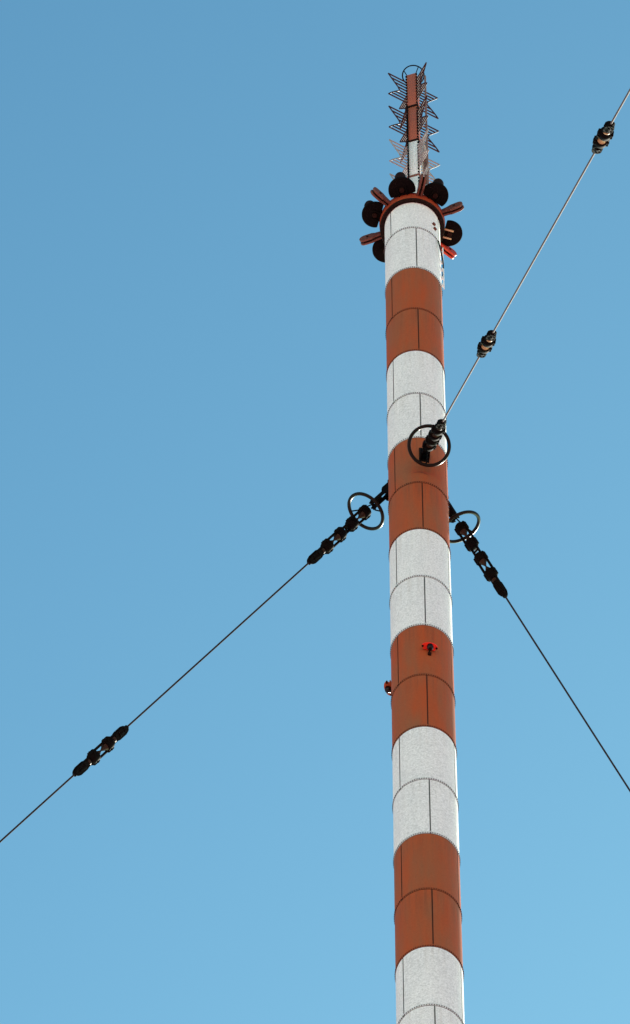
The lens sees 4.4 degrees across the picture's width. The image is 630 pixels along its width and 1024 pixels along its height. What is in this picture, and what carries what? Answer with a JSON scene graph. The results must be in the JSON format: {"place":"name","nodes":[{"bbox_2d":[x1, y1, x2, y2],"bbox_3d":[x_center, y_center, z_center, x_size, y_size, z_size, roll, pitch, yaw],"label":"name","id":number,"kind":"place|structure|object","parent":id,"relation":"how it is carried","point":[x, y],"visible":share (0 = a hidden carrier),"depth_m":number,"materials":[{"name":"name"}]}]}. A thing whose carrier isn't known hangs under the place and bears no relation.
{"place":"outdoors","nodes":[
{"label":"outdoors","id":0,"kind":"place"},
{"bbox_2d":[0,0,629,1023],"label":"sky","id":1,"kind":"structure","parent":0,"point":[193,360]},
{"label":"ground","id":2,"kind":"structure","parent":0,"visible":0},
{"bbox_2d":[379,193,464,1023],"bbox_3d":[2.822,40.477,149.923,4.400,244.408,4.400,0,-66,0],"label":"guyed mast","id":3,"kind":"object","parent":2,"relation":"on","point":[429,974],"visible":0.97,"depth_m":231.30,"materials":[{"name":"white metal"}]},
{"bbox_2d":[307,491,388,564],"bbox_3d":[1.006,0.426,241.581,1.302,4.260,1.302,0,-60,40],"label":"ring insulator","id":4,"kind":"object","parent":3,"relation":"attached to","point":[352,524],"visible":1,"depth_m":241.66,"materials":[{"name":"black metal"}]},
{"bbox_2d":[127,562,308,726],"bbox_3d":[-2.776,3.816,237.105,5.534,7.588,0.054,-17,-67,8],"label":"guy wire","id":5,"kind":"object","parent":4,"relation":"attached to","point":[217,645],"visible":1,"depth_m":237.03,"materials":[{"name":"black metal"}]},
{"bbox_2d":[72,725,128,776],"bbox_3d":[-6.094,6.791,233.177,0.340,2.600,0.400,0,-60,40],"label":"guy insulator","id":6,"kind":"object","parent":5,"relation":"attached to","point":[106,745],"visible":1,"depth_m":233.15,"materials":[{"name":"black metal"}]},
{"bbox_2d":[0,774,74,842],"bbox_3d":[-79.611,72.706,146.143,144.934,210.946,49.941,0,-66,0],"label":"guy wire","id":7,"kind":"object","parent":6,"relation":"attached to","point":[35,809],"visible":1,"depth_m":231.08,"materials":[{"name":"black metal"}]},
{"bbox_2d":[359,231,381,245],"bbox_3d":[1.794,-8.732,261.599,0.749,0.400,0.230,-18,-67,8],"label":"fin antenna","id":8,"kind":"object","parent":3,"relation":"attached to","point":[370,238],"visible":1,"depth_m":261.49,"materials":[{"name":"brown paint"}]},
{"bbox_2d":[362,200,383,227],"bbox_3d":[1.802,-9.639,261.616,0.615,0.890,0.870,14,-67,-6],"label":"drum antenna","id":9,"kind":"object","parent":3,"relation":"attached to","point":[371,212],"visible":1,"depth_m":261.25,"materials":[{"name":"black metal"}]},
{"bbox_2d":[372,239,384,262],"bbox_3d":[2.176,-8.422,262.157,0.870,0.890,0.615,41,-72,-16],"label":"drum antenna","id":10,"kind":"object","parent":3,"relation":"attached to","point":[378,247],"visible":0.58,"depth_m":261.77,"materials":[{"name":"black plastic"}]},
{"bbox_2d":[370,187,390,206],"bbox_3d":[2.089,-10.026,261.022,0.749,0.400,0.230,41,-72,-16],"label":"fin antenna","id":11,"kind":"object","parent":3,"relation":"attached to","point":[379,195],"visible":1,"depth_m":260.92,"materials":[{"name":"brown paint"}]},
{"bbox_2d":[384,680,390,695],"bbox_3d":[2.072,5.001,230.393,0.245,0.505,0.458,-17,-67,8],"label":"obstruction light","id":12,"kind":"object","parent":3,"relation":"attached to","point":[387,686],"visible":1,"depth_m":230.40,"materials":[{"name":"red metal"}]},
{"bbox_2d":[388,172,415,197],"bbox_3d":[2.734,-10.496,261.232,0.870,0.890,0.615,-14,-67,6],"label":"drum antenna","id":13,"kind":"object","parent":3,"relation":"attached to","point":[401,184],"visible":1,"depth_m":260.89,"materials":[{"name":"black metal"}]},
{"bbox_2d":[388,62,439,197],"bbox_3d":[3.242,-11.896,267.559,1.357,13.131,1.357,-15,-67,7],"label":"broadcast antenna","id":14,"kind":"object","parent":3,"relation":"on","point":[415,147],"visible":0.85,"depth_m":268.80,"materials":[{"name":"red paint"}]},
{"bbox_2d":[416,173,426,196],"bbox_3d":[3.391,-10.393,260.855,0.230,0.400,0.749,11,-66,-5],"label":"fin antenna","id":15,"kind":"object","parent":3,"relation":"attached to","point":[421,185],"visible":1,"depth_m":260.74,"materials":[{"name":"brown paint"}]},
{"bbox_2d":[407,419,450,466],"bbox_3d":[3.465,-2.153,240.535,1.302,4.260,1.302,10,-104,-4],"label":"ring insulator","id":16,"kind":"object","parent":3,"relation":"attached to","point":[436,432],"visible":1,"depth_m":241.21,"materials":[{"name":"black metal"}]},
{"bbox_2d":[442,357,478,421],"bbox_3d":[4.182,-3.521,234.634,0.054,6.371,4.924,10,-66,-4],"label":"guy wire","id":17,"kind":"object","parent":16,"relation":"attached to","point":[462,386],"visible":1,"depth_m":234.59,"materials":[{"name":"grey metal"}]},
{"bbox_2d":[476,330,496,357],"bbox_3d":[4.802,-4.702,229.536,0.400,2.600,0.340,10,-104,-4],"label":"guy insulator","id":18,"kind":"object","parent":17,"relation":"attached to","point":[486,343],"visible":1,"depth_m":229.10,"materials":[{"name":"black metal"}]},
{"bbox_2d":[492,153,594,332],"bbox_3d":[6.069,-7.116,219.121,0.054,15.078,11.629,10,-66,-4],"label":"guy wire","id":19,"kind":"object","parent":18,"relation":"attached to","point":[549,232],"visible":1,"depth_m":218.62,"materials":[{"name":"grey metal"}]},
{"bbox_2d":[592,121,614,153],"bbox_3d":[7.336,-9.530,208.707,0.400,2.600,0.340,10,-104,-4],"label":"guy insulator","id":20,"kind":"object","parent":19,"relation":"attached to","point":[603,136],"visible":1,"depth_m":208.31,"materials":[{"name":"black metal"}]},
{"bbox_2d":[610,89,629,124],"bbox_3d":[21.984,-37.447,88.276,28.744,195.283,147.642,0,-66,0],"label":"guy wire","id":21,"kind":"object","parent":20,"relation":"attached to","point":[621,105],"visible":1,"depth_m":205.93,"materials":[{"name":"grey metal"}]},
{"bbox_2d":[422,642,437,655],"bbox_3d":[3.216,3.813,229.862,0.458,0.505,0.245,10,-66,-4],"label":"obstruction light","id":22,"kind":"object","parent":3,"relation":"attached to","point":[429,646],"visible":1,"depth_m":229.90,"materials":[{"name":"red metal"}]},
{"bbox_2d":[423,178,448,205],"bbox_3d":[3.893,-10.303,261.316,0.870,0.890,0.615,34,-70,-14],"label":"drum antenna","id":23,"kind":"object","parent":3,"relation":"attached to","point":[435,190],"visible":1,"depth_m":260.96,"materials":[{"name":"black metal"}]},
{"bbox_2d":[440,243,456,258],"bbox_3d":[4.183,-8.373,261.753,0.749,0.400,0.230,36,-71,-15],"label":"fin antenna","id":24,"kind":"object","parent":3,"relation":"attached to","point":[449,252],"visible":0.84,"depth_m":261.64,"materials":[{"name":"red paint"}]},
{"bbox_2d":[441,220,462,245],"bbox_3d":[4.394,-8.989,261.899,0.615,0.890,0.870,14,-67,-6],"label":"drum antenna","id":25,"kind":"object","parent":3,"relation":"attached to","point":[453,233],"visible":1,"depth_m":261.53,"materials":[{"name":"black metal"}]},
{"bbox_2d":[441,201,463,216],"bbox_3d":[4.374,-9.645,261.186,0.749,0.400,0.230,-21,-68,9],"label":"fin antenna","id":26,"kind":"object","parent":3,"relation":"attached to","point":[456,207],"visible":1,"depth_m":261.09,"materials":[{"name":"brown paint"}]},
{"bbox_2d":[448,500,507,597],"bbox_3d":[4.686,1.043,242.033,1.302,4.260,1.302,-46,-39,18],"label":"ring insulator","id":27,"kind":"object","parent":3,"relation":"attached to","point":[471,543],"visible":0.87,"depth_m":241.97,"materials":[{"name":"black metal"}]},
{"bbox_2d":[505,596,629,791],"bbox_3d":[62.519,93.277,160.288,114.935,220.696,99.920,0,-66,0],"label":"guy wire","id":28,"kind":"object","parent":27,"relation":"attached to","point":[569,696],"visible":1,"depth_m":238.24,"materials":[{"name":"black metal"}]}
]}

